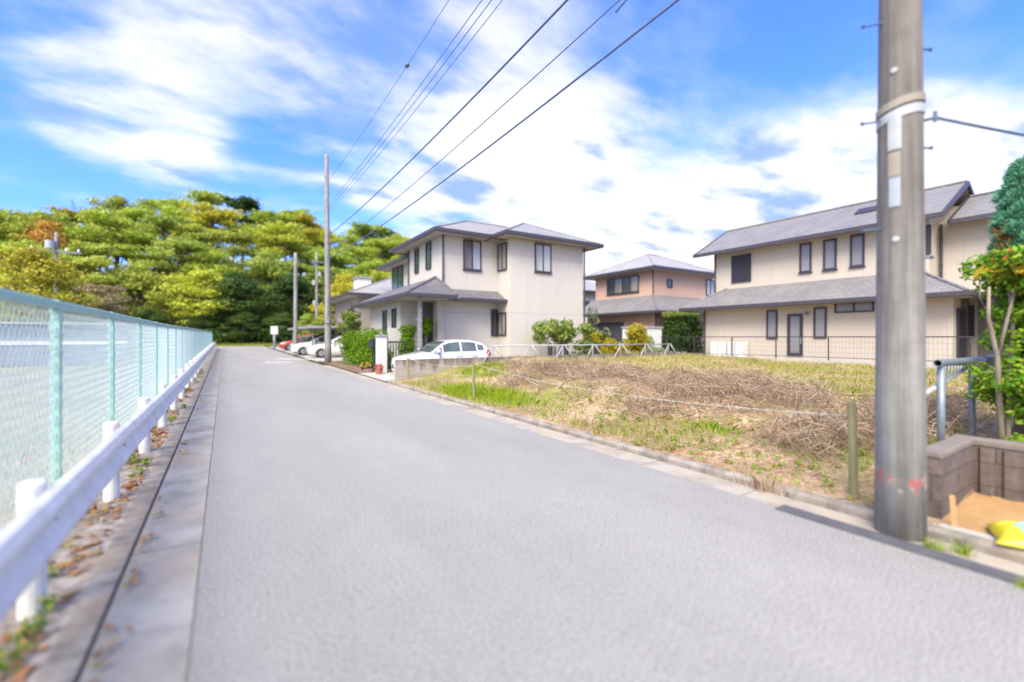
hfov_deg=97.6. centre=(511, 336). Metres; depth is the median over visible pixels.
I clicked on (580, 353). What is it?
bush
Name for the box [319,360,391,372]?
garden ground
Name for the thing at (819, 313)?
window
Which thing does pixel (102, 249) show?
tree
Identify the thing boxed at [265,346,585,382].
ground
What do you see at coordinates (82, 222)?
tree
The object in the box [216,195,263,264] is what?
tree
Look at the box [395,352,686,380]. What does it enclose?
parking wall
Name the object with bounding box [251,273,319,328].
tree
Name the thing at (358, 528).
road
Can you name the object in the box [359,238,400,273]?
tree
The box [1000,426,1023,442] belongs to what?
ground ivy
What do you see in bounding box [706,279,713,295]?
window
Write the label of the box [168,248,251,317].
tree
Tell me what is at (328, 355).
utility pole
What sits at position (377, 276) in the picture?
tree
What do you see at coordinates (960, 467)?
block wall
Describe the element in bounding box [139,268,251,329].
tree
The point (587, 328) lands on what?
shrub
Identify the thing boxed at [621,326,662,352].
garden shed
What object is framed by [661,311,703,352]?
ivy hedge
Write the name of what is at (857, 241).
window
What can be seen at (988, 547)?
kerb
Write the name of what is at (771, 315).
window
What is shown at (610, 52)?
overhead cable
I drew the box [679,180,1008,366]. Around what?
house
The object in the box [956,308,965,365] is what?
door
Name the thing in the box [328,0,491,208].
overhead cable
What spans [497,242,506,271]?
window
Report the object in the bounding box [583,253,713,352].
house
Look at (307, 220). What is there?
tree
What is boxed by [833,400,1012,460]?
grass
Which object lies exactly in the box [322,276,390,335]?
house
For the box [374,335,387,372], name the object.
gate pillar
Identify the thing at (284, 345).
parked car
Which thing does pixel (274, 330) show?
sign post
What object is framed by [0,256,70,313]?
tree
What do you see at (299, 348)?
parked car
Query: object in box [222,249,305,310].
tree
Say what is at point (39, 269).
tree
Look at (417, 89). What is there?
overhead cable
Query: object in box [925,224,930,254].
window
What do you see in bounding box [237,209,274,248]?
tree
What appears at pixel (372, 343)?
mailbox
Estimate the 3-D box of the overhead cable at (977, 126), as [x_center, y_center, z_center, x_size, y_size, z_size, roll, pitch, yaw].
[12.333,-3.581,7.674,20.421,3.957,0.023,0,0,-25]
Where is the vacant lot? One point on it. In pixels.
(931, 520)
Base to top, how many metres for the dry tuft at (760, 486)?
0.200 m
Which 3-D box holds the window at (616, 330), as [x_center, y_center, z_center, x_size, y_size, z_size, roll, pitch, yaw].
[6.770,0.000,31.797,0.090,2.000,3.000,0,0,-33]
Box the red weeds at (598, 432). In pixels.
[521,386,847,487]
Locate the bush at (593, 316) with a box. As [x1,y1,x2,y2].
[586,305,610,336]
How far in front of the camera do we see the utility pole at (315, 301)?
49.48 m
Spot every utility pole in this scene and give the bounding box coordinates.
[30,232,81,292]
[293,253,297,353]
[310,252,323,334]
[324,154,331,365]
[859,0,937,541]
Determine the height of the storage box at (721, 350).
0.920 m
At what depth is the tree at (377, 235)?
107.06 m
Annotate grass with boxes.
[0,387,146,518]
[146,343,278,345]
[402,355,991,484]
[410,360,754,440]
[526,353,1004,410]
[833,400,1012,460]
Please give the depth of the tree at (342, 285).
52.65 m
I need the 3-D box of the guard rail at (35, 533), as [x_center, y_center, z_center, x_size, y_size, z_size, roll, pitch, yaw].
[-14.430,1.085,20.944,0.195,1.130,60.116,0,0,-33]
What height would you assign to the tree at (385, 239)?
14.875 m
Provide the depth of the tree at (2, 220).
61.48 m
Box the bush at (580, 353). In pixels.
[568,351,601,354]
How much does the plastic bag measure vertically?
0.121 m
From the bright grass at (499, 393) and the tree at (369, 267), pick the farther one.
the tree at (369, 267)
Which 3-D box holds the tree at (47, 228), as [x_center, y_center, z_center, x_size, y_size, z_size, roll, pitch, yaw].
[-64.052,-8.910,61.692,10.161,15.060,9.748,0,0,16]
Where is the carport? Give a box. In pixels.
[288,326,340,355]
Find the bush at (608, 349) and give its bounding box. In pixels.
[600,337,637,353]
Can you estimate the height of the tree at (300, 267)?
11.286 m
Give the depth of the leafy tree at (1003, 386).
4.47 m
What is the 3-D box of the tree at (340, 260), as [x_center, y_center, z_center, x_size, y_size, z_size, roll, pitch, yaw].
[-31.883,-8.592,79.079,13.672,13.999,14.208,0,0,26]
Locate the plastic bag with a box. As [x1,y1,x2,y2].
[987,521,1023,548]
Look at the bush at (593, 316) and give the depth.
25.50 m
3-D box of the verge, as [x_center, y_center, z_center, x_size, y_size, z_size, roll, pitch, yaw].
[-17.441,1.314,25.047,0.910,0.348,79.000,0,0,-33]
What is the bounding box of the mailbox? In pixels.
[369,339,375,370]
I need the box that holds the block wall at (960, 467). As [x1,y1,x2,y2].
[927,434,1023,518]
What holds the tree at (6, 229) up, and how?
on the hill
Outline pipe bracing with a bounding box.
[483,343,676,361]
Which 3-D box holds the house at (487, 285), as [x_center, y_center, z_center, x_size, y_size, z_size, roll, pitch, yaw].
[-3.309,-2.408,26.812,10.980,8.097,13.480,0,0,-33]
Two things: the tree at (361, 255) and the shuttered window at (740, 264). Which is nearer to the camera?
the shuttered window at (740, 264)
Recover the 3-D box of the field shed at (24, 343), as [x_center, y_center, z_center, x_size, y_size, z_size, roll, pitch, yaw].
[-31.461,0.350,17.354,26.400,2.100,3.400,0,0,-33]
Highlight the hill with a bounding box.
[61,268,324,344]
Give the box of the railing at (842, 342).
[661,336,1004,360]
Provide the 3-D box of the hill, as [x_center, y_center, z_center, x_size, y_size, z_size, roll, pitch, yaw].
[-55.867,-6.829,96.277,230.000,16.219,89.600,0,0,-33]
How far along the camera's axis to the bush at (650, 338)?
24.98 m
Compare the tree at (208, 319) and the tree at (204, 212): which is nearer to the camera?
the tree at (208, 319)
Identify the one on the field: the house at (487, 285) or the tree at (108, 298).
the tree at (108, 298)
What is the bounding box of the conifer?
[983,154,1023,437]
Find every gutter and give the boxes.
[79,346,222,681]
[322,365,1023,575]
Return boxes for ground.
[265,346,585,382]
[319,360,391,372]
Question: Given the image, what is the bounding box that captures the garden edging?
[330,362,373,372]
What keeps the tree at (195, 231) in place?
on the hill
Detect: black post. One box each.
[548,343,552,354]
[564,343,568,354]
[595,343,599,353]
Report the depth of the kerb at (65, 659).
2.73 m
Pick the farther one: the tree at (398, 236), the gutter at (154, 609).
the tree at (398, 236)
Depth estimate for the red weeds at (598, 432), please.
5.93 m
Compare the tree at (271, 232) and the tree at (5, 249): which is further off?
the tree at (271, 232)
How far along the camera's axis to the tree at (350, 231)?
105.48 m
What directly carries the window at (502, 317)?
in the house at (487, 285)
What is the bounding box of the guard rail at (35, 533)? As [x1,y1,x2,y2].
[0,342,215,621]
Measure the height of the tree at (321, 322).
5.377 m
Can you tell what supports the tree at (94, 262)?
on the hill
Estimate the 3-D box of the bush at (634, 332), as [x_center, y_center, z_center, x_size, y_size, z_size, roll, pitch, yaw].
[6.643,0.344,23.963,1.740,2.236,1.350,0,0,-33]
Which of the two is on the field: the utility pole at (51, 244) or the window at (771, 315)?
the utility pole at (51, 244)
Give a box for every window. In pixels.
[382,310,386,333]
[391,308,395,327]
[392,265,403,289]
[414,248,418,273]
[425,241,430,269]
[462,239,482,271]
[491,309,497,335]
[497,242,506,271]
[498,312,506,335]
[534,243,552,273]
[592,322,622,342]
[606,275,638,295]
[667,279,672,287]
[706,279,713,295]
[731,253,750,282]
[766,310,777,338]
[798,242,812,273]
[813,307,826,337]
[822,238,837,270]
[834,302,873,312]
[848,233,865,267]
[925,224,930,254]
[968,305,974,335]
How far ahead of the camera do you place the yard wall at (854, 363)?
17.50 m
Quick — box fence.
[0,288,211,531]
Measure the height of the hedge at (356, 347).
2.154 m
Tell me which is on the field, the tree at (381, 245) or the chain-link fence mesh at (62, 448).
the chain-link fence mesh at (62, 448)
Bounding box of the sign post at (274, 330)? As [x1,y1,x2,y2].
[271,326,277,349]
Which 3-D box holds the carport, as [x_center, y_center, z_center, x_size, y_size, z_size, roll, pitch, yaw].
[-14.784,0.310,37.745,6.100,2.180,12.500,0,0,-33]
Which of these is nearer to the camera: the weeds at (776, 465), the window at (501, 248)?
the weeds at (776, 465)
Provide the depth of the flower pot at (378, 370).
17.32 m
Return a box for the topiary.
[422,316,433,344]
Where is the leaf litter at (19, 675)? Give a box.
[0,362,215,681]
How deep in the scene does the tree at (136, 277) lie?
57.49 m
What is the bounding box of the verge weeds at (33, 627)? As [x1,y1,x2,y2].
[0,369,203,678]
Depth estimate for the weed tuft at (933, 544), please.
3.16 m
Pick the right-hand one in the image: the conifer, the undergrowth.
the conifer
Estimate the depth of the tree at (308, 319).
44.83 m
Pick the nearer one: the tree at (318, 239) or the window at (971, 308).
the window at (971, 308)
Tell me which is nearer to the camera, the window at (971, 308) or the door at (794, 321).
the window at (971, 308)
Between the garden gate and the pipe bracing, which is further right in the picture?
the pipe bracing
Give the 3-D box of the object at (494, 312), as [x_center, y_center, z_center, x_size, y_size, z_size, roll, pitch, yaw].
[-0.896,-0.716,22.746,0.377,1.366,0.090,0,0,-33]
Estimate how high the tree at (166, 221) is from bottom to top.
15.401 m
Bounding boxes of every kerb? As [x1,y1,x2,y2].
[34,348,217,681]
[388,380,1023,564]
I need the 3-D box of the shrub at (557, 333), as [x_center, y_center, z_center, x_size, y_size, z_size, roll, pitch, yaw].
[2.159,0.212,21.753,2.663,2.363,1.444,0,0,-33]
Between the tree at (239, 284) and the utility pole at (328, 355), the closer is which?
the utility pole at (328, 355)
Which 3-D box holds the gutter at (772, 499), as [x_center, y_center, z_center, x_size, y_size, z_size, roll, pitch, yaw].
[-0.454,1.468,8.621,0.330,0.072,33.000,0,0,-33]
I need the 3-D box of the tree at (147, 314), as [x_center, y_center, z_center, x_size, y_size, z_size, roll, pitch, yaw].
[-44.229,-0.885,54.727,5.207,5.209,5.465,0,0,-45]
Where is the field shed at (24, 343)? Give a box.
[0,322,135,366]
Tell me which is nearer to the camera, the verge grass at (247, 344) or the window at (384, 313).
the window at (384, 313)
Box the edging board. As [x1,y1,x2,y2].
[937,523,996,540]
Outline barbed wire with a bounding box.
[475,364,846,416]
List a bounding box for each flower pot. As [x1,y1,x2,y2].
[360,362,371,370]
[374,364,383,373]
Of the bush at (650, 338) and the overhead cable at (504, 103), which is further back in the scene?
the bush at (650, 338)
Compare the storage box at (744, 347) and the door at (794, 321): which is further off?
the storage box at (744, 347)
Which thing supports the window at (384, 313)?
in the house at (487, 285)
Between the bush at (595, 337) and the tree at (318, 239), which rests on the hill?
the tree at (318, 239)
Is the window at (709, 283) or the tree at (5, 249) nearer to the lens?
the window at (709, 283)
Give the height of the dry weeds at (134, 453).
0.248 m
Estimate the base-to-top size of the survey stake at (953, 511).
0.270 m
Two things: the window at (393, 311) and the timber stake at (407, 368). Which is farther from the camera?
the window at (393, 311)
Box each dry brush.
[485,352,992,466]
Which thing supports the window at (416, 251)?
in the house at (487, 285)
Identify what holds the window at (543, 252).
in the house at (487, 285)
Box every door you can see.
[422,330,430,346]
[787,313,802,355]
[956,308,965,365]
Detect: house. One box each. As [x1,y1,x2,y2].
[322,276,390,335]
[350,220,603,356]
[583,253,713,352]
[583,280,595,350]
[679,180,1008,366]
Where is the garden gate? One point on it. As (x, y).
(398, 342)
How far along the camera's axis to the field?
8.85 m
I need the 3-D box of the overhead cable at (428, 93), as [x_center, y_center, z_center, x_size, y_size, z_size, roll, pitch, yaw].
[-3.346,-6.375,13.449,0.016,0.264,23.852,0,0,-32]
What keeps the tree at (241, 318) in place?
on the ground at (319, 363)
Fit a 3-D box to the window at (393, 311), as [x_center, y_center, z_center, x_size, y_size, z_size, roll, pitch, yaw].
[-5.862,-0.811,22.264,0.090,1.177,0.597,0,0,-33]
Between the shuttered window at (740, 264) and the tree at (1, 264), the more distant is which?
the tree at (1, 264)
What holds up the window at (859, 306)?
in the house at (811, 274)
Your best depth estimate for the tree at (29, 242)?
57.49 m
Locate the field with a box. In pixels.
[0,349,147,510]
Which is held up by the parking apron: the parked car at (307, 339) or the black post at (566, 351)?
the parked car at (307, 339)
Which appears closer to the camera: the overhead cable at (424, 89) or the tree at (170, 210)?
the overhead cable at (424, 89)
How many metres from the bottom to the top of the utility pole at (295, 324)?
8.300 m
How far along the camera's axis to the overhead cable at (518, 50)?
9.17 m
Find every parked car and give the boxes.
[278,335,311,350]
[289,335,323,348]
[290,335,335,354]
[306,335,346,357]
[391,339,490,371]
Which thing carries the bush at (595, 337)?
on the garden ground
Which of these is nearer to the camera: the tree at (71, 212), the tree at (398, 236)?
the tree at (71, 212)
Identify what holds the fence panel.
on the garden ground at (355, 365)
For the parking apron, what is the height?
0.207 m
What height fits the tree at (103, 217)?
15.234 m
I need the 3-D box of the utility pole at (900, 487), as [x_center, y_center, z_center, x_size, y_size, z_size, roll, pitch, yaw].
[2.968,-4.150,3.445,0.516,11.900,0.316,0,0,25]
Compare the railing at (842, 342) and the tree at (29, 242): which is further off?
the tree at (29, 242)
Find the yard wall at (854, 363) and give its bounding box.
[688,353,994,372]
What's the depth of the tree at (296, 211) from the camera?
97.85 m
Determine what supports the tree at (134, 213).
on the hill
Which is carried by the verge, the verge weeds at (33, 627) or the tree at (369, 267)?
the verge weeds at (33, 627)
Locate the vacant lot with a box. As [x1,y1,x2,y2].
[394,355,1013,524]
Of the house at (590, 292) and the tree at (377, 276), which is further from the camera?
the tree at (377, 276)
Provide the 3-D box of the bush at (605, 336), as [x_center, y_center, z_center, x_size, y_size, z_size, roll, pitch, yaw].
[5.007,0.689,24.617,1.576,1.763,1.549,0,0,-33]
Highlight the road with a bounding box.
[188,346,1023,681]
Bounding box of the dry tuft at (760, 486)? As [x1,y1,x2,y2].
[728,462,799,496]
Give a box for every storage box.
[710,341,726,355]
[727,341,747,356]
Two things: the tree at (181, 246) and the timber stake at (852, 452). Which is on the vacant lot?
the timber stake at (852, 452)
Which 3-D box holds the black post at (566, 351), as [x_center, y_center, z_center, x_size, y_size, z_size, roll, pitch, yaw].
[2.428,0.840,20.097,0.220,1.120,0.220,0,0,-33]
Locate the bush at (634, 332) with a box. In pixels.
[624,323,650,352]
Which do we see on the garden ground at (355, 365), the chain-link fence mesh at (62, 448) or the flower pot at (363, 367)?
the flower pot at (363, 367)
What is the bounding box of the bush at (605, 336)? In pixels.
[589,333,617,352]
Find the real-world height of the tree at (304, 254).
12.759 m
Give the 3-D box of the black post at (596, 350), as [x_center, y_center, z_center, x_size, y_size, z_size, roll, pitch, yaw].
[4.027,0.840,21.123,0.220,1.120,0.220,0,0,-33]
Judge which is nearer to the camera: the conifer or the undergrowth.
the conifer
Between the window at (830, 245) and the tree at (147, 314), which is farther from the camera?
the tree at (147, 314)
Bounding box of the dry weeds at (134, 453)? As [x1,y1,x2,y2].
[87,368,201,513]
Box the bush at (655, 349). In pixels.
[640,345,671,352]
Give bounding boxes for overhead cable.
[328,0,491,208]
[328,0,502,212]
[328,0,567,235]
[328,0,678,258]
[329,0,481,203]
[330,0,448,177]
[330,0,619,249]
[938,116,1023,135]
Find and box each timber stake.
[407,357,408,379]
[472,362,474,398]
[846,401,857,498]
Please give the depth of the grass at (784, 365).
14.78 m
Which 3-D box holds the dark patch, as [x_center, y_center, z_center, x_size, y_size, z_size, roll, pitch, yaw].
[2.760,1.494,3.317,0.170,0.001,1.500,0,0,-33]
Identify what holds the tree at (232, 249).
on the hill
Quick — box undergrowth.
[123,316,331,345]
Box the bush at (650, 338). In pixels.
[627,335,654,349]
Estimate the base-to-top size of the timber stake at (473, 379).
1.010 m
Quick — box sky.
[0,0,1023,282]
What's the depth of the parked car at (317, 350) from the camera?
29.68 m
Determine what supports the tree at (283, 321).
on the ground at (319, 363)
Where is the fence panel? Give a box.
[388,328,402,364]
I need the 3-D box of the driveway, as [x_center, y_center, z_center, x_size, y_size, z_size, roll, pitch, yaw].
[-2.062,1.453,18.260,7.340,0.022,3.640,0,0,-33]
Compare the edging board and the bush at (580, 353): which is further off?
the bush at (580, 353)
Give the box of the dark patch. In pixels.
[775,505,1023,585]
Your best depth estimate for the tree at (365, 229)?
97.91 m
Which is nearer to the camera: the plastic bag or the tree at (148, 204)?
the plastic bag
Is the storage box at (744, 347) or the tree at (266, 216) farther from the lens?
the tree at (266, 216)
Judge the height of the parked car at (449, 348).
1.432 m
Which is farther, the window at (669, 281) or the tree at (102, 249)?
the tree at (102, 249)
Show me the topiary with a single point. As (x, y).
(427, 327)
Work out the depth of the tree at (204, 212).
81.20 m
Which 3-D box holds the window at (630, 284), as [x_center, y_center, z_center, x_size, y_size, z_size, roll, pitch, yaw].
[7.919,-3.677,32.201,0.120,1.194,3.122,0,0,-33]
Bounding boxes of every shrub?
[397,325,416,354]
[532,317,580,354]
[573,322,593,353]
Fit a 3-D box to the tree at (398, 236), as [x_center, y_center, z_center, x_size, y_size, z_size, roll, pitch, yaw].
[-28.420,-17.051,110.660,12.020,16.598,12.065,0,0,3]
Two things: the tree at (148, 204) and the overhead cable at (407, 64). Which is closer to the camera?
the overhead cable at (407, 64)
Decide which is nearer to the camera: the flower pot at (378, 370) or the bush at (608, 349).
the flower pot at (378, 370)
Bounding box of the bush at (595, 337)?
[582,329,603,353]
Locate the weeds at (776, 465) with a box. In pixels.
[492,381,934,502]
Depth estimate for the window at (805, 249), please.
20.05 m
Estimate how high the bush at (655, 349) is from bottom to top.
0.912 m
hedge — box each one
[336,326,392,367]
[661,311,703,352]
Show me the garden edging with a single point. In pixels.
(358, 369)
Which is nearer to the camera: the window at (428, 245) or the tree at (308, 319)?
the window at (428, 245)
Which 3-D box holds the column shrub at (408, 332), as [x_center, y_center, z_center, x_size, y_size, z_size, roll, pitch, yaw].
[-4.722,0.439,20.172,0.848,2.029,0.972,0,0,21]
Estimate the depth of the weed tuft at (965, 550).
3.08 m
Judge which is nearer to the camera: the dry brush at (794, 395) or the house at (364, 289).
the dry brush at (794, 395)
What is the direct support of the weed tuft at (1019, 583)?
on the road
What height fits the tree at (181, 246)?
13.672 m
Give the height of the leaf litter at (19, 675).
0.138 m
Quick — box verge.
[0,346,217,681]
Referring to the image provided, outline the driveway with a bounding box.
[359,372,394,380]
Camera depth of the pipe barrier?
4.55 m
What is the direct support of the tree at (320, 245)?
on the hill
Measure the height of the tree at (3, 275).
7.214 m
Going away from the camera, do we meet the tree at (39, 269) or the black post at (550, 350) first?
the black post at (550, 350)
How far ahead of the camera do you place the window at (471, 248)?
22.04 m
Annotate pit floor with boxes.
[937,492,1023,535]
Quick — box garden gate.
[387,341,407,368]
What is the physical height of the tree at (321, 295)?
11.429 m
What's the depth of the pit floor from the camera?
3.60 m
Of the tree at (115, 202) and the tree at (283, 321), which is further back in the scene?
the tree at (115, 202)
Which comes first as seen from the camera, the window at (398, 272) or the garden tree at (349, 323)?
the garden tree at (349, 323)
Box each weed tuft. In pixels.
[920,532,946,551]
[950,537,978,557]
[1009,572,1023,588]
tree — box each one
[0,206,32,258]
[0,206,107,257]
[0,239,42,258]
[0,241,83,294]
[0,243,107,322]
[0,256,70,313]
[0,273,53,320]
[2,252,137,306]
[6,217,85,286]
[37,203,107,243]
[57,206,165,273]
[61,238,143,292]
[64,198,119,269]
[64,207,101,275]
[66,282,137,322]
[74,193,136,261]
[94,259,178,321]
[105,205,168,245]
[115,212,205,297]
[123,237,238,319]
[129,196,190,239]
[130,308,172,333]
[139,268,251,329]
[146,223,234,296]
[148,203,197,275]
[160,201,252,261]
[167,187,237,245]
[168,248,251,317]
[177,314,224,336]
[197,270,278,340]
[202,230,263,277]
[215,311,263,343]
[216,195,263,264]
[222,208,303,283]
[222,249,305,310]
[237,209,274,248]
[247,218,319,272]
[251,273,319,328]
[256,314,298,342]
[260,257,330,299]
[263,212,323,276]
[275,207,322,259]
[287,244,355,306]
[292,313,324,335]
[297,228,336,265]
[298,274,348,314]
[298,311,334,334]
[299,247,368,294]
[301,228,352,286]
[304,270,357,325]
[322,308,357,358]
[335,309,362,334]
[336,244,387,273]
[337,218,402,265]
[337,226,369,258]
[350,260,388,281]
[352,228,396,254]
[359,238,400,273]
[365,270,390,283]
[369,235,402,258]
[381,233,411,253]
[957,245,1023,439]
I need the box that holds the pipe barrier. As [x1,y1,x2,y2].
[926,354,993,441]
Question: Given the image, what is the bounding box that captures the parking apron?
[270,347,343,361]
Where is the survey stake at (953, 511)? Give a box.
[949,495,957,526]

